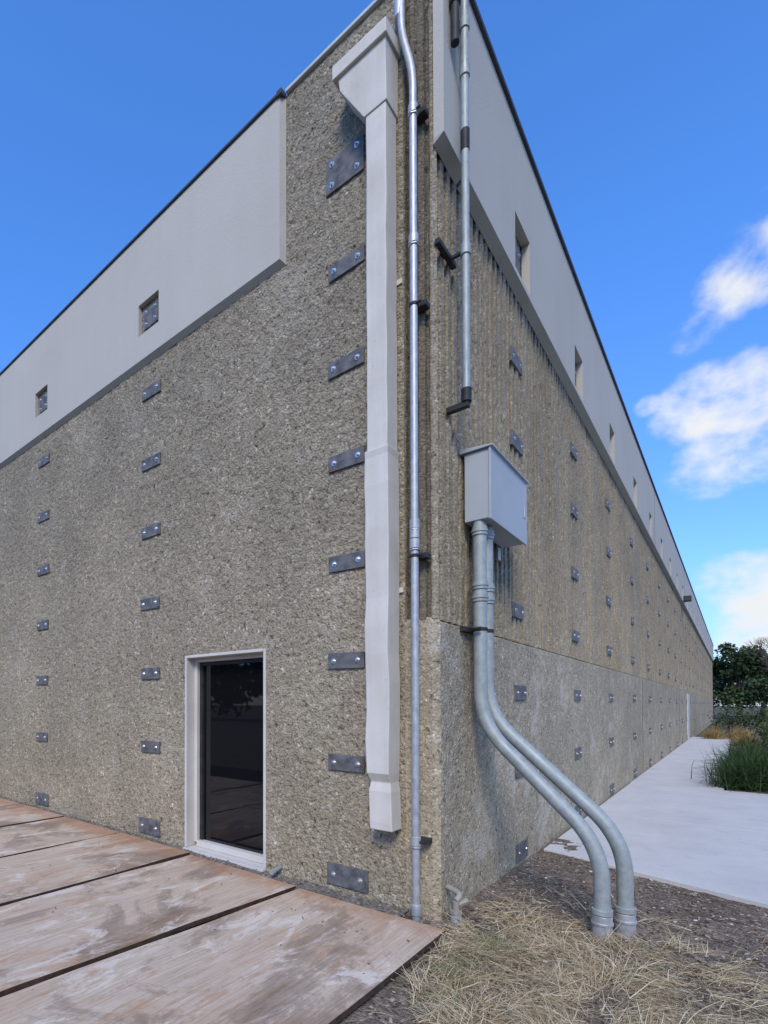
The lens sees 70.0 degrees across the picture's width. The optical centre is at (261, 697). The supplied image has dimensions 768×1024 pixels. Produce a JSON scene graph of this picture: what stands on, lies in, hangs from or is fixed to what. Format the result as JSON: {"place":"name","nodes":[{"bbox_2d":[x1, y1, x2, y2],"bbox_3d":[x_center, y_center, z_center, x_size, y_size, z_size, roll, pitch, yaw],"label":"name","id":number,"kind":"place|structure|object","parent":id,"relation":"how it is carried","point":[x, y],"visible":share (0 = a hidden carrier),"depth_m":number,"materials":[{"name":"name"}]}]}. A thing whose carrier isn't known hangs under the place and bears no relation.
{"place":"outdoors","nodes":[
{"label":"outdoors","id":0,"kind":"place"},
{"bbox_2d":[0,0,767,705],"label":"sky","id":1,"kind":"structure","parent":0,"point":[644,123],"materials":[{"name":"blue"}]},
{"bbox_2d":[544,737,767,907],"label":"path","id":2,"kind":"structure","parent":0,"point":[674,823],"depth_m":6.77,"materials":[{"name":"concrete"}]},
{"bbox_2d":[695,706,767,793],"bbox_3d":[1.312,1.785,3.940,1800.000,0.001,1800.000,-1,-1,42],"label":"ground","id":3,"kind":"structure","parent":0,"point":[716,709],"depth_m":71.25,"materials":[{"name":"plant"}]},
{"bbox_2d":[0,0,405,916],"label":"front wall","id":4,"kind":"structure","parent":3,"relation":"on","point":[248,420],"depth_m":5.43,"materials":[{"name":"beige concrete"}]},
{"bbox_2d":[0,98,279,462],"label":"front panel band","id":5,"kind":"object","parent":4,"relation":"attached to","point":[206,240],"visible":1,"depth_m":6.17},
{"bbox_2d":[0,97,285,468],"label":"front band bevel","id":6,"kind":"object","parent":5,"relation":"attached to","point":[261,277],"visible":1,"depth_m":5.60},
{"bbox_2d":[183,648,265,871],"bbox_3d":[-0.336,0.606,5.549,1.186,2.143,0.270,-1,-1,42],"label":"door frame","id":7,"kind":"object","parent":4,"relation":"attached to","point":[194,842],"visible":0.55,"depth_m":5.85,"materials":[{"name":"white metal"}]},
{"bbox_2d":[200,658,262,839],"bbox_3d":[-0.296,0.594,5.593,1.025,1.976,0.029,-1,-1,42],"label":"door gasket","id":8,"kind":"object","parent":7,"relation":"attached to","point":[203,664],"depth_m":5.90,"materials":[{"name":"black rubber"}]},
{"bbox_2d":[204,662,262,853],"bbox_3d":[-0.279,0.595,5.612,1.036,1.988,0.020,-1,-1,42],"label":"door glass","id":9,"kind":"object","parent":7,"relation":"in","point":[233,755],"visible":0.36,"depth_m":5.60,"materials":[{"name":"black glass"}]},
{"bbox_2d":[269,865,281,874],"bbox_3d":[0.141,1.600,4.892,0.058,0.058,0.155,-1,-1,36],"label":"drain pipe stub","id":10,"kind":"object","parent":4,"relation":"attached to","point":[273,871],"visible":1,"depth_m":4.85,"materials":[{"name":"grey plastic"}]},
{"bbox_2d":[285,0,382,94],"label":"roof coping light","id":11,"kind":"object","parent":4,"relation":"on","point":[355,23],"visible":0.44,"depth_m":4.62,"materials":[{"name":"silver metal"}]},
{"bbox_2d":[332,16,403,831],"bbox_3d":[0.852,-2.086,4.240,0.497,6.230,0.250,-1,-1,42],"label":"downspout","id":12,"kind":"object","parent":4,"relation":"attached to","point":[365,74],"visible":1,"depth_m":4.11,"materials":[{"name":"paint"}]},
{"bbox_2d":[35,133,710,892],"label":"anchor plates","id":13,"kind":"object","parent":4,"relation":"attached to","point":[343,171],"visible":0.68,"depth_m":4.63,"materials":[{"name":"grey metal"}]},
{"bbox_2d":[36,141,707,883],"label":"anchor bolts","id":14,"kind":"object","parent":13,"relation":"attached to","point":[334,563],"visible":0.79,"depth_m":5.39,"materials":[{"name":"silver metal"}]},
{"bbox_2d":[2,797,407,990],"bbox_3d":[-6.712,1.744,7.140,15.780,0.124,6.050,-1,-1,42],"label":"dirt strip","id":15,"kind":"object","parent":3,"relation":"on","point":[369,903],"visible":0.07,"depth_m":4.62,"materials":[{"name":"brown soil"}]},
{"bbox_2d":[0,798,19,806],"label":"plywood board","id":16,"kind":"object","parent":15,"relation":"on","point":[4,802],"visible":0.74,"depth_m":8.49,"materials":[{"name":"brown wood"}]},
{"bbox_2d":[0,804,63,826],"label":"plywood board","id":17,"kind":"object","parent":15,"relation":"on","point":[16,814],"visible":0.94,"depth_m":7.49,"materials":[{"name":"brown wood"}]},
{"bbox_2d":[0,817,119,857],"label":"plywood board","id":18,"kind":"object","parent":15,"relation":"on","point":[29,837],"visible":0.94,"depth_m":6.41,"materials":[{"name":"brown wood"}]},
{"bbox_2d":[0,833,189,906],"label":"plywood board","id":19,"kind":"object","parent":15,"relation":"on","point":[25,876],"visible":0.97,"depth_m":5.23,"materials":[{"name":"brown wood"}]},
{"bbox_2d":[0,855,295,996],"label":"plywood board","id":20,"kind":"object","parent":15,"relation":"on","point":[81,926],"visible":0.99,"depth_m":4.00,"materials":[{"name":"brown wood"}]},
{"bbox_2d":[0,796,432,922],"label":"gravel edge","id":21,"kind":"object","parent":15,"relation":"on","point":[360,898],"visible":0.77,"depth_m":4.73,"materials":[{"name":"grey gravel"}]},
{"bbox_2d":[0,888,445,1023],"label":"plywood board","id":22,"kind":"object","parent":15,"relation":"on","point":[232,968],"visible":1,"depth_m":3.08,"materials":[{"name":"brown wood"}]},
{"bbox_2d":[52,843,409,963],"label":"board litter","id":23,"kind":"object","parent":22,"relation":"on","point":[259,938],"visible":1,"depth_m":3.91,"materials":[{"name":"brown plant"}]},
{"bbox_2d":[133,834,441,925],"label":"fallen leaves","id":24,"kind":"object","parent":15,"relation":"on","point":[327,891],"visible":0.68,"depth_m":4.41,"materials":[{"name":"brown plant"}]},
{"bbox_2d":[337,838,767,1023],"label":"mulch bed","id":25,"kind":"object","parent":3,"relation":"on","point":[753,945],"visible":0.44,"depth_m":3.77,"materials":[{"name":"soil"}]},
{"bbox_2d":[446,884,468,925],"bbox_3d":[1.431,1.559,3.917,0.134,0.292,0.181,1,-1,-38],"label":"wrapped pipe stub","id":26,"kind":"object","parent":25,"relation":"on","point":[457,901],"visible":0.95,"depth_m":3.88,"materials":[{"name":"silver metal"}]},
{"bbox_2d":[417,926,531,1012],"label":"grass tufts","id":27,"kind":"object","parent":25,"relation":"on","point":[472,953],"visible":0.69,"depth_m":3.24,"materials":[{"name":"beige plant"}]},
{"bbox_2d":[320,882,767,1023],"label":"dry grass","id":28,"kind":"structure","parent":25,"relation":"on","point":[560,980],"depth_m":3.10,"materials":[{"name":"plant"}]},
{"bbox_2d":[416,871,767,1023],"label":"pale pebbles","id":29,"kind":"object","parent":25,"relation":"on","point":[627,940],"visible":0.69,"depth_m":3.96,"materials":[{"name":"beige stone"}]},
{"bbox_2d":[405,617,712,920],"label":"side wall plinth","id":30,"kind":"structure","parent":3,"relation":"on","point":[483,811],"depth_m":5.07,"materials":[{"name":"concrete"}]},
{"bbox_2d":[460,520,636,940],"bbox_3d":[2.186,0.157,4.066,1.115,3.180,0.520,-1,-1,42],"label":"electrical conduit","id":31,"kind":"object","parent":30,"relation":"attached to","point":[503,735],"visible":0.96,"depth_m":4.03,"materials":[{"name":"metal"}]},
{"bbox_2d":[403,0,712,697],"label":"ribbed side wall","id":32,"kind":"structure","parent":30,"relation":"on","point":[533,408],"depth_m":5.38,"materials":[{"name":"beige concrete"}]},
{"bbox_2d":[394,0,431,921],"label":"metal conduit","id":33,"kind":"object","parent":32,"relation":"attached to","point":[417,116],"visible":1,"depth_m":3.98,"materials":[{"name":"metal"}]},
{"bbox_2d":[433,0,460,162],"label":"side panel corner","id":34,"kind":"object","parent":32,"relation":"attached to","point":[446,93],"visible":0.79,"depth_m":4.02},
{"bbox_2d":[434,0,471,414],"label":"wall conduit","id":35,"kind":"object","parent":32,"relation":"attached to","point":[460,28],"depth_m":4.07,"materials":[{"name":"grey metal"}]},
{"bbox_2d":[460,443,528,560],"bbox_3d":[2.061,-1.660,4.627,0.262,0.730,1.000,-1,-1,42],"label":"electrical box","id":36,"kind":"object","parent":32,"relation":"attached to","point":[496,481],"visible":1,"depth_m":4.33,"materials":[{"name":"paint"}]},
{"bbox_2d":[460,443,528,545],"bbox_3d":[2.060,-1.719,4.628,0.262,0.612,1.000,-1,-1,42],"label":"door and hood","id":37,"kind":"structure","parent":36,"relation":"in","point":[507,486],"depth_m":4.47,"materials":[{"name":"paint"}]},
{"bbox_2d":[459,0,712,658],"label":"side panel band","id":38,"kind":"object","parent":32,"relation":"attached to","point":[504,183],"visible":0.88,"depth_m":6.15,"materials":[{"name":"white paint"}]},
{"bbox_2d":[433,131,712,661],"bbox_3d":[23.121,-3.880,28.280,0.082,0.050,65.260,-1,-1,42],"label":"side band bevel","id":39,"kind":"object","parent":38,"relation":"attached to","point":[446,152],"visible":0.83,"depth_m":5.75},
{"bbox_2d":[683,595,691,601],"bbox_3d":[17.880,-4.130,22.176,0.263,0.220,0.350,-1,-1,42],"label":"wall light","id":40,"kind":"object","parent":38,"relation":"attached to","point":[688,598],"visible":1,"depth_m":22.05,"materials":[{"name":"grey metal"}]},
{"bbox_2d":[642,493,710,738],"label":"panel joints","id":41,"kind":"object","parent":30,"relation":"attached to","point":[642,682],"visible":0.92,"depth_m":14.33,"materials":[{"name":"black metal"}]},
{"bbox_2d":[687,694,689,739],"bbox_3d":[19.737,0.902,24.437,0.050,2.080,1.100,-1,-1,42],"label":"side door","id":42,"kind":"structure","parent":30,"relation":"attached to","point":[688,714],"depth_m":24.14,"materials":[{"name":"white metal"}]},
{"bbox_2d":[698,724,729,738],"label":"golden grass","id":43,"kind":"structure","parent":3,"relation":"on","point":[714,735],"depth_m":24.80,"materials":[{"name":"yellow plant"}]},
{"bbox_2d":[712,660,747,715],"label":"tree","id":44,"kind":"object","parent":3,"relation":"on","point":[716,704],"depth_m":75.72,"materials":[{"name":"green plant"}]},
{"bbox_2d":[707,699,767,734],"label":"hedge","id":45,"kind":"object","parent":3,"relation":"on","point":[738,719],"visible":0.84,"depth_m":27.14,"materials":[{"name":"green plant"}]},
{"bbox_2d":[712,642,767,717],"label":"tree","id":46,"kind":"object","parent":3,"relation":"on","point":[741,664],"visible":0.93,"depth_m":61.30,"materials":[{"name":"green plant"}]},
{"bbox_2d":[726,723,767,792],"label":"planting bed","id":47,"kind":"object","parent":3,"relation":"on","point":[734,789],"visible":0.15,"depth_m":21.49,"materials":[{"name":"soil"}]},
{"bbox_2d":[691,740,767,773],"bbox_3d":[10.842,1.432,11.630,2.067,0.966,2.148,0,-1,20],"label":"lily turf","id":48,"kind":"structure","parent":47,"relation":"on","point":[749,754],"depth_m":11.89,"materials":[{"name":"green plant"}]},
{"bbox_2d":[691,744,767,793],"bbox_3d":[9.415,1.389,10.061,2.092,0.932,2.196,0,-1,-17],"label":"lily turf","id":49,"kind":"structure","parent":47,"relation":"on","point":[733,777],"depth_m":10.10,"materials":[{"name":"green plant"}]},
{"bbox_2d":[697,736,767,768],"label":"lily turf","id":50,"kind":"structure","parent":47,"relation":"on","point":[759,745],"depth_m":12.88,"materials":[{"name":"green plant"}]},
{"bbox_2d":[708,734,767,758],"bbox_3d":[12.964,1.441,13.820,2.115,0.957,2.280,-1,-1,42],"label":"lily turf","id":51,"kind":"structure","parent":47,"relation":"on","point":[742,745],"depth_m":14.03,"materials":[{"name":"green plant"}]},
{"bbox_2d":[722,725,762,745],"bbox_3d":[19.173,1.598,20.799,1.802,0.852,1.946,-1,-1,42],"label":"golden grass","id":52,"kind":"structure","parent":47,"relation":"on","point":[742,738],"depth_m":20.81,"materials":[{"name":"yellow plant"}]},
{"bbox_2d":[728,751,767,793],"bbox_3d":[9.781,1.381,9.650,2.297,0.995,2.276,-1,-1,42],"label":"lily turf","id":53,"kind":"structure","parent":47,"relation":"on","point":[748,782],"depth_m":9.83,"materials":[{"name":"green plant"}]},
{"bbox_2d":[741,637,767,668],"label":"bare tree","id":54,"kind":"object","parent":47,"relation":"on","point":[764,649],"visible":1,"depth_m":44.85,"materials":[{"name":"grey plant"}]},
{"bbox_2d":[747,711,767,747],"bbox_3d":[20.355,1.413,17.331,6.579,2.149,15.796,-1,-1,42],"label":"shrub","id":55,"kind":"object","parent":47,"relation":"on","point":[763,735],"visible":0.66,"depth_m":17.83,"materials":[{"name":"green plant"}]},
{"bbox_2d":[734,664,767,716],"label":"tree","id":56,"kind":"object","parent":3,"relation":"on","point":[755,703],"visible":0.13,"depth_m":73.76,"materials":[{"name":"green plant"}]},
{"bbox_2d":[750,662,767,702],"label":"tree","id":57,"kind":"object","parent":3,"relation":"on","point":[762,690],"visible":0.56,"depth_m":60.33,"materials":[{"name":"green plant"}]},
{"bbox_3d":[17.190,-1.419,33.651,16.040,7.720,65.030,-1,-1,42],"label":"roof and back walls","id":58,"kind":"object","parent":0,"visible":0},
{"bbox_2d":[0,0,713,645],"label":"dark roof coping","id":59,"kind":"object","parent":58,"relation":"on","point":[280,92],"visible":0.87,"depth_m":6.12,"materials":[{"name":"black metal"}]}
]}

